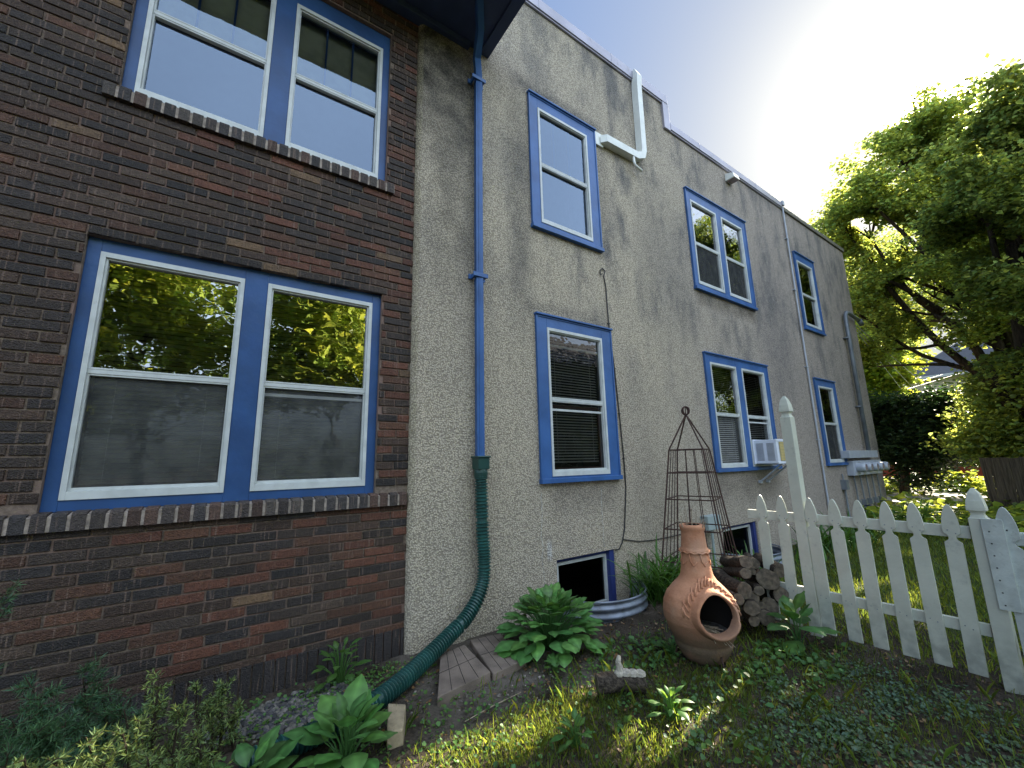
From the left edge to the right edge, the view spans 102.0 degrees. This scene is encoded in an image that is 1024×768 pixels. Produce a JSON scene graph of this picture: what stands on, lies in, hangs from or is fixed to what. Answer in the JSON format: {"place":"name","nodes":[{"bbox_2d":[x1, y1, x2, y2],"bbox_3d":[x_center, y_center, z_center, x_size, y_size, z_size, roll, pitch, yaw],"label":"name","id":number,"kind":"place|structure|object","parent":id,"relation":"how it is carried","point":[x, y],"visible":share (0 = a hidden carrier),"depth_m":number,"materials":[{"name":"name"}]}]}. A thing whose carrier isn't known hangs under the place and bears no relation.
{"place":"outdoors","nodes":[
{"label":"outdoors","id":0,"kind":"place"},
{"bbox_2d":[100,487,1023,767],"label":"ground","id":1,"kind":"structure","parent":0,"point":[646,617],"depth_m":2.58,"materials":[{"name":"green plant"}]},
{"bbox_2d":[0,577,149,767],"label":"feathery shrub","id":2,"kind":"object","parent":1,"relation":"on","point":[45,735],"visible":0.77,"depth_m":1.91,"materials":[{"name":"green plant"}]},
{"bbox_2d":[6,668,247,767],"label":"yew shrub","id":3,"kind":"object","parent":1,"relation":"on","point":[153,758],"visible":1,"depth_m":1.79,"materials":[{"name":"green plant"}]},
{"bbox_2d":[214,724,303,767],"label":"leafy plant","id":4,"kind":"object","parent":1,"relation":"on","point":[270,752],"visible":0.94,"depth_m":1.97,"materials":[{"name":"green plant"}]},
{"bbox_2d":[199,682,373,748],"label":"gravel","id":5,"kind":"structure","parent":1,"relation":"on","point":[271,709],"depth_m":2.55,"materials":[{"name":"grey gravel"}]},
{"bbox_2d":[311,637,371,692],"bbox_3d":[-1.194,1.963,2.916,0.390,0.283,0.364,1,-11,-10],"label":"weed","id":6,"kind":"object","parent":5,"relation":"on","point":[338,676],"visible":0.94,"depth_m":2.91,"materials":[{"name":"green plant"}]},
{"bbox_2d":[283,674,397,767],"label":"leafy plant","id":7,"kind":"object","parent":1,"relation":"on","point":[349,710],"visible":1,"depth_m":2.10,"materials":[{"name":"green plant"}]},
{"bbox_2d":[387,704,405,749],"bbox_3d":[-0.655,1.945,2.363,0.108,0.100,0.296,2,-11,-15],"label":"stone block","id":8,"kind":"object","parent":1,"relation":"on","point":[396,720],"depth_m":2.30,"materials":[{"name":"stone"}]},
{"bbox_2d":[158,659,672,767],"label":"seedling weeds","id":9,"kind":"object","parent":1,"relation":"on","point":[304,713],"visible":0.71,"depth_m":2.46,"materials":[{"name":"green plant"}]},
{"bbox_2d":[0,0,889,761],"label":"house","id":10,"kind":"structure","parent":1,"relation":"on","point":[308,308],"depth_m":3.71,"materials":[{"name":"brick"}]},
{"bbox_2d":[39,236,380,512],"bbox_3d":[-2.027,-0.011,3.181,1.915,1.752,0.227,6,-13,-34],"label":"window","id":11,"kind":"structure","parent":10,"relation":"in","point":[332,467],"depth_m":3.01,"materials":[{"name":"blue paint"}]},
{"bbox_2d":[121,0,389,180],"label":"window","id":12,"kind":"structure","parent":10,"relation":"in","point":[273,35],"depth_m":3.68,"materials":[{"name":"blue paint"}]},
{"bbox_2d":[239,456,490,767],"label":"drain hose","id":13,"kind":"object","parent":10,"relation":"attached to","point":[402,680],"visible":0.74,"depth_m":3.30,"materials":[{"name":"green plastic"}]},
{"bbox_2d":[526,89,604,252],"bbox_3d":[0.687,-2.696,5.341,1.172,1.862,0.100,6,-13,-34],"label":"window","id":14,"kind":"structure","parent":10,"relation":"in","point":[537,105],"depth_m":5.34,"materials":[{"name":"blue paint"}]},
{"bbox_2d":[534,311,622,483],"bbox_3d":[0.761,0.173,4.832,1.222,1.872,0.138,6,-13,-34],"label":"window","id":15,"kind":"structure","parent":10,"relation":"in","point":[545,323],"depth_m":4.82,"materials":[{"name":"blue paint"}]},
{"bbox_2d":[557,549,616,604],"bbox_3d":[0.786,2.208,4.513,0.871,0.694,0.110,6,-13,-34],"label":"basement window","id":16,"kind":"structure","parent":10,"relation":"in","point":[587,575],"depth_m":4.61,"materials":[{"name":"black glass"}]},
{"bbox_2d":[683,186,757,310],"bbox_3d":[3.728,-2.342,7.373,1.974,1.822,0.080,6,-13,-34],"label":"window","id":17,"kind":"structure","parent":10,"relation":"in","point":[719,215],"depth_m":7.33,"materials":[{"name":"blue paint"}]},
{"bbox_2d":[723,521,758,554],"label":"basement window","id":18,"kind":"structure","parent":10,"relation":"in","point":[746,532],"depth_m":6.45,"materials":[{"name":"blue paint"}]},
{"bbox_2d":[702,351,782,472],"bbox_3d":[3.825,0.492,6.898,2.034,1.852,0.138,6,-13,-34],"label":"window","id":19,"kind":"structure","parent":10,"relation":"in","point":[738,366],"depth_m":6.79,"materials":[{"name":"blue paint"}]},
{"bbox_2d":[752,439,786,482],"bbox_3d":[4.294,1.267,6.827,0.640,0.702,0.466,6,-13,-34],"label":"air conditioner","id":20,"kind":"object","parent":10,"relation":"attached to","point":[769,452],"visible":0.8,"depth_m":6.64,"materials":[{"name":"white metal"}]},
{"bbox_2d":[792,250,826,336],"bbox_3d":[6.717,-2.031,9.390,1.054,1.822,0.080,6,-13,-34],"label":"window","id":21,"kind":"structure","parent":10,"relation":"in","point":[798,259],"depth_m":9.44,"materials":[{"name":"blue paint"}]},
{"bbox_2d":[812,377,848,465],"bbox_3d":[6.823,0.808,8.885,1.094,1.832,0.080,6,-13,-34],"label":"window","id":22,"kind":"structure","parent":10,"relation":"in","point":[819,383],"depth_m":8.91,"materials":[{"name":"blue paint"}]},
{"bbox_2d":[437,645,490,706],"bbox_3d":[-0.343,2.068,2.982,0.357,0.078,0.738,0,-11,-8],"label":"paver","id":23,"kind":"object","parent":1,"relation":"on","point":[462,668],"visible":0.86,"depth_m":2.88,"materials":[{"name":"concrete"}]},
{"bbox_2d":[465,692,520,721],"bbox_3d":[-0.108,1.999,2.577,0.445,0.016,0.008,8,-14,-40],"label":"stick","id":24,"kind":"object","parent":1,"relation":"on","point":[491,706],"visible":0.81,"depth_m":2.56,"materials":[{"name":"brown wood"}]},
{"bbox_2d":[470,634,525,680],"bbox_3d":[-0.114,2.116,3.223,0.303,0.078,0.623,3,-12,-23],"label":"paver","id":25,"kind":"object","parent":1,"relation":"on","point":[491,660],"visible":0.57,"depth_m":3.12,"materials":[{"name":"concrete"}]},
{"bbox_2d":[339,643,670,762],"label":"soil crumbs","id":26,"kind":"object","parent":1,"relation":"on","point":[466,694],"visible":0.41,"depth_m":2.73,"materials":[{"name":"brown soil"}]},
{"bbox_2d":[494,582,607,667],"bbox_3d":[0.329,1.940,3.426,0.896,0.474,0.971,-5,-11,18],"label":"leafy plant","id":27,"kind":"object","parent":1,"relation":"on","point":[554,600],"visible":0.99,"depth_m":3.30,"materials":[{"name":"green plant"}]},
{"bbox_2d":[544,652,566,672],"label":"weed","id":28,"kind":"object","parent":1,"relation":"on","point":[554,668],"visible":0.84,"depth_m":3.00,"materials":[{"name":"green plant"}]},
{"bbox_2d":[549,707,594,753],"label":"weed","id":29,"kind":"object","parent":1,"relation":"on","point":[578,721],"visible":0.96,"depth_m":2.19,"materials":[{"name":"green plant"}]},
{"bbox_2d":[185,620,1020,767],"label":"creeping weeds","id":30,"kind":"object","parent":1,"relation":"on","point":[543,701],"visible":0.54,"depth_m":2.51,"materials":[{"name":"green plant"}]},
{"bbox_2d":[562,577,647,622],"bbox_3d":[1.039,2.376,4.230,1.168,0.489,0.534,6,-13,-34],"label":"window well","id":31,"kind":"object","parent":1,"relation":"on","point":[610,611],"depth_m":3.99,"materials":[{"name":"silver metal"}]},
{"bbox_2d":[595,655,646,694],"bbox_3d":[0.713,1.903,2.717,0.325,0.236,0.116,-1,-11,0],"label":"log","id":32,"kind":"object","parent":1,"relation":"on","point":[609,682],"visible":0.97,"depth_m":2.67,"materials":[{"name":"wood"}]},
{"bbox_2d":[607,531,711,609],"bbox_3d":[1.633,2.026,4.581,1.553,0.644,1.343,6,-13,-34],"label":"day lily","id":33,"kind":"object","parent":1,"relation":"on","point":[656,583],"visible":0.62,"depth_m":4.47,"materials":[{"name":"green plant"}]},
{"bbox_2d":[653,638,680,659],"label":"weed","id":34,"kind":"object","parent":1,"relation":"on","point":[672,645],"visible":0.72,"depth_m":3.21,"materials":[{"name":"green plant"}]},
{"bbox_2d":[645,685,693,720],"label":"weed","id":35,"kind":"object","parent":1,"relation":"on","point":[670,712],"visible":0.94,"depth_m":2.42,"materials":[{"name":"green plant"}]},
{"bbox_2d":[343,591,1023,767],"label":"leaf litter","id":36,"kind":"object","parent":1,"relation":"on","point":[911,764],"visible":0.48,"depth_m":2.49,"materials":[{"name":"brown plant"}]},
{"bbox_2d":[663,505,741,672],"bbox_3d":[1.456,1.532,3.216,0.548,1.157,0.590,6,-13,-34],"label":"chiminea","id":37,"kind":"object","parent":1,"relation":"on","point":[701,611],"visible":0.99,"depth_m":3.10,"materials":[{"name":"ceramic"}]},
{"bbox_2d":[661,406,743,580],"bbox_3d":[2.168,1.323,4.945,0.775,2.135,0.776,-9,-13,35],"label":"trellis obelisk","id":38,"kind":"object","parent":1,"relation":"on","point":[686,472],"visible":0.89,"depth_m":4.91,"materials":[{"name":"metal"}]},
{"bbox_2d":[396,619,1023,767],"bbox_3d":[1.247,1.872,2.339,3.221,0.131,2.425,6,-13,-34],"label":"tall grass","id":39,"kind":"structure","parent":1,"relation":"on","point":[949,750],"depth_m":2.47,"materials":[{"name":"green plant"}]},
{"bbox_2d":[586,632,867,767],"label":"broadleaf weeds","id":40,"kind":"object","parent":1,"relation":"on","point":[776,642],"visible":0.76,"depth_m":2.85,"materials":[{"name":"green plant"}]},
{"bbox_2d":[711,541,783,581],"bbox_3d":[2.680,2.194,5.022,1.758,0.431,0.966,6,-13,-34],"label":"day lily","id":41,"kind":"object","parent":1,"relation":"on","point":[714,560],"visible":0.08,"depth_m":5.15,"materials":[{"name":"green plant"}]},
{"bbox_2d":[742,609,759,626],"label":"log","id":42,"kind":"object","parent":1,"relation":"on","point":[753,621],"visible":0.68,"depth_m":3.45,"materials":[{"name":"brown wood"}]},
{"bbox_2d":[741,599,760,615],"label":"log","id":43,"kind":"object","parent":42,"relation":"on","point":[750,607],"visible":0.65,"depth_m":3.46,"materials":[{"name":"brown wood"}]},
{"bbox_2d":[732,593,744,604],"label":"log","id":44,"kind":"object","parent":43,"relation":"on","point":[739,598],"visible":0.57,"depth_m":3.40,"materials":[{"name":"brown wood"}]},
{"bbox_2d":[713,568,751,599],"bbox_3d":[1.950,1.785,3.702,0.137,0.167,0.480,-2,-11,2],"label":"log","id":45,"kind":"object","parent":44,"relation":"on","point":[727,581],"visible":0.69,"depth_m":3.57,"materials":[{"name":"brown wood"}]},
{"bbox_2d":[722,567,751,578],"bbox_3d":[2.050,1.735,3.818,0.104,0.190,0.500,-3,-11,6],"label":"log","id":46,"kind":"object","parent":45,"relation":"on","point":[742,572],"visible":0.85,"depth_m":3.64,"materials":[{"name":"brown wood"}]},
{"bbox_2d":[719,555,753,568],"bbox_3d":[2.093,1.675,3.900,0.129,0.225,0.572,-3,-11,8],"label":"log","id":47,"kind":"object","parent":46,"relation":"on","point":[737,561],"visible":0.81,"depth_m":3.72,"materials":[{"name":"brown wood"}]},
{"bbox_2d":[722,544,782,563],"bbox_3d":[3.624,2.645,5.974,1.228,0.489,0.534,6,-13,-34],"label":"window well","id":48,"kind":"object","parent":1,"relation":"on","point":[777,553],"depth_m":5.84,"materials":[{"name":"silver metal"}]},
{"bbox_2d":[758,609,774,625],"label":"log","id":49,"kind":"object","parent":1,"relation":"on","point":[765,619],"visible":0.4,"depth_m":3.51,"materials":[{"name":"brown wood"}]},
{"bbox_2d":[758,598,766,608],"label":"log","id":50,"kind":"object","parent":49,"relation":"on","point":[762,604],"visible":0.34,"depth_m":3.60,"materials":[{"name":"brown wood"}]},
{"bbox_2d":[750,590,759,602],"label":"log","id":51,"kind":"object","parent":50,"relation":"on","point":[754,596],"visible":0.28,"depth_m":3.60,"materials":[{"name":"brown wood"}]},
{"bbox_2d":[744,579,764,595],"bbox_3d":[2.235,1.872,3.824,0.103,0.154,0.532,-5,-11,19],"label":"log","id":52,"kind":"object","parent":51,"relation":"on","point":[757,588],"visible":0.78,"depth_m":3.60,"materials":[{"name":"brown wood"}]},
{"bbox_2d":[759,596,778,612],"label":"log","id":53,"kind":"object","parent":1,"relation":"on","point":[771,605],"visible":0.52,"depth_m":3.65,"materials":[{"name":"brown wood"}]},
{"bbox_2d":[761,586,788,602],"bbox_3d":[2.463,1.976,3.922,0.147,0.259,0.587,-4,-11,14],"label":"log","id":54,"kind":"object","parent":53,"relation":"on","point":[776,594],"visible":0.32,"depth_m":3.68,"materials":[{"name":"brown wood"}]},
{"bbox_2d":[744,568,779,589],"bbox_3d":[2.359,1.846,3.954,0.196,0.290,0.580,-4,-11,16],"label":"log","id":55,"kind":"object","parent":54,"relation":"on","point":[765,578],"visible":0.59,"depth_m":3.71,"materials":[{"name":"brown wood"}]},
{"bbox_2d":[749,568,755,574],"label":"log","id":56,"kind":"object","parent":55,"relation":"on","point":[753,571],"visible":0.3,"depth_m":3.75,"materials":[{"name":"brown wood"}]},
{"bbox_2d":[743,552,759,568],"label":"log","id":57,"kind":"object","parent":56,"relation":"on","point":[756,563],"visible":0.59,"depth_m":3.80,"materials":[{"name":"brown wood"}]},
{"bbox_2d":[753,553,784,577],"bbox_3d":[2.443,1.718,3.958,0.118,0.128,0.464,-3,-11,7],"label":"log","id":58,"kind":"object","parent":55,"relation":"on","point":[777,568],"visible":0.62,"depth_m":3.76,"materials":[{"name":"brown wood"}]},
{"bbox_2d":[766,591,841,656],"bbox_3d":[2.330,1.893,3.326,0.515,0.412,0.543,-7,-12,28],"label":"leafy plant","id":59,"kind":"object","parent":1,"relation":"on","point":[789,606],"visible":0.98,"depth_m":3.33,"materials":[{"name":"green plant"}]},
{"bbox_2d":[658,644,1023,767],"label":"ground ivy","id":60,"kind":"object","parent":1,"relation":"on","point":[869,757],"visible":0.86,"depth_m":2.32,"materials":[{"name":"green plant"}]},
{"bbox_2d":[789,508,903,562],"bbox_3d":[5.783,2.435,7.057,4.297,0.574,1.484,6,-13,-34],"label":"day lily","id":61,"kind":"object","parent":1,"relation":"on","point":[850,536],"visible":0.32,"depth_m":6.64,"materials":[{"name":"green plant"}]},
{"bbox_2d":[747,396,1023,694],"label":"picket fence","id":62,"kind":"object","parent":1,"relation":"on","point":[984,533],"visible":0.97,"depth_m":3.08,"materials":[{"name":"white paint"}]},
{"bbox_2d":[995,507,1023,653],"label":"garden gate","id":63,"kind":"structure","parent":62,"relation":"attached to","point":[1014,537],"depth_m":2.64,"materials":[{"name":"white paint"}]},
{"bbox_2d":[855,276,936,400],"bbox_3d":[19.097,-0.496,20.844,4.654,11.276,4.022,2,-11,-16],"label":"young tree","id":64,"kind":"object","parent":1,"relation":"on","point":[878,379],"visible":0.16,"depth_m":20.10,"materials":[{"name":"green plant"}]},
{"bbox_2d":[863,498,950,535],"bbox_3d":[8.211,2.672,8.583,4.462,0.566,1.285,6,-13,-34],"label":"day lily","id":65,"kind":"object","parent":1,"relation":"on","point":[899,517],"visible":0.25,"depth_m":8.49,"materials":[{"name":"green plant"}]},
{"bbox_2d":[808,70,1023,445],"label":"maple tree","id":66,"kind":"object","parent":1,"relation":"on","point":[870,194],"visible":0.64,"depth_m":11.51,"materials":[{"name":"green plant"}]},
{"bbox_2d":[846,225,991,348],"bbox_3d":[16.375,-2.053,12.765,8.206,11.472,16.338,-3,-11,7],"label":"maple tree","id":67,"kind":"object","parent":1,"relation":"on","point":[933,322],"visible":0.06,"depth_m":15.58,"materials":[{"name":"green plant"}]},
{"bbox_2d":[901,346,941,404],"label":"distant tree","id":68,"kind":"object","parent":1,"relation":"on","point":[925,351],"depth_m":40.03,"materials":[{"name":"green plant"}]},
{"bbox_2d":[868,378,980,495],"bbox_3d":[14.529,2.044,14.874,4.551,4.299,5.784,6,-13,-34],"label":"hedge","id":69,"kind":"object","parent":1,"relation":"on","point":[904,427],"visible":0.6,"depth_m":14.40,"materials":[{"name":"green plant"}]},
{"bbox_2d":[883,466,994,483],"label":"plants","id":70,"kind":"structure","parent":1,"relation":"on","point":[979,472],"depth_m":20.32,"materials":[{"name":"plant"}]},
{"bbox_2d":[862,476,1023,540],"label":"yard undergrowth","id":71,"kind":"object","parent":1,"relation":"on","point":[1017,514],"visible":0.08,"depth_m":9.05,"materials":[{"name":"green plant"}]},
{"bbox_2d":[910,343,992,401],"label":"cream house","id":72,"kind":"structure","parent":1,"relation":"on","point":[936,371],"depth_m":30.09,"materials":[{"name":"stone"}]},
{"bbox_2d":[856,325,966,389],"bbox_3d":[20.331,-1.013,20.060,28.807,2.522,2.401,8,-14,-41],"label":"power line","id":73,"kind":"object","parent":72,"relation":"attached to","point":[893,357],"visible":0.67,"depth_m":15.60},
{"bbox_2d":[899,53,1023,383],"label":"maple tree","id":74,"kind":"object","parent":1,"relation":"on","point":[989,199],"visible":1,"depth_m":8.63,"materials":[{"name":"green plant"}]},
{"bbox_2d":[932,469,993,491],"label":"leafy bush","id":75,"kind":"object","parent":1,"relation":"on","point":[967,483],"visible":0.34,"depth_m":15.39,"materials":[{"name":"green plant"}]},
{"bbox_2d":[919,343,1023,476],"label":"leafy bush","id":76,"kind":"object","parent":1,"relation":"on","point":[992,428],"visible":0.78,"depth_m":10.92,"materials":[{"name":"green plant"}]},
{"bbox_2d":[979,457,1023,512],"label":"board fence","id":77,"kind":"object","parent":1,"relation":"on","point":[1009,485],"visible":0.74,"depth_m":9.62,"materials":[{"name":"brown wood"}]},
{"bbox_2d":[331,604,1023,767],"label":"lawn grass","id":78,"kind":"structure","parent":0,"point":[585,711],"depth_m":2.34,"materials":[{"name":"green plant"}]},
{"bbox_2d":[541,0,1023,392],"label":"sky","id":79,"kind":"structure","parent":0,"point":[777,90],"materials":[{"name":"white"}]},
{"bbox_2d":[716,530,1023,681],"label":"yard grass","id":80,"kind":"structure","parent":0,"point":[908,554],"depth_m":4.64,"materials":[{"name":"green plant"}]},
{"bbox_2d":[887,489,987,505],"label":"path","id":81,"kind":"structure","parent":0,"point":[945,494],"depth_m":14.20,"materials":[{"name":"grey concrete"}]}
]}

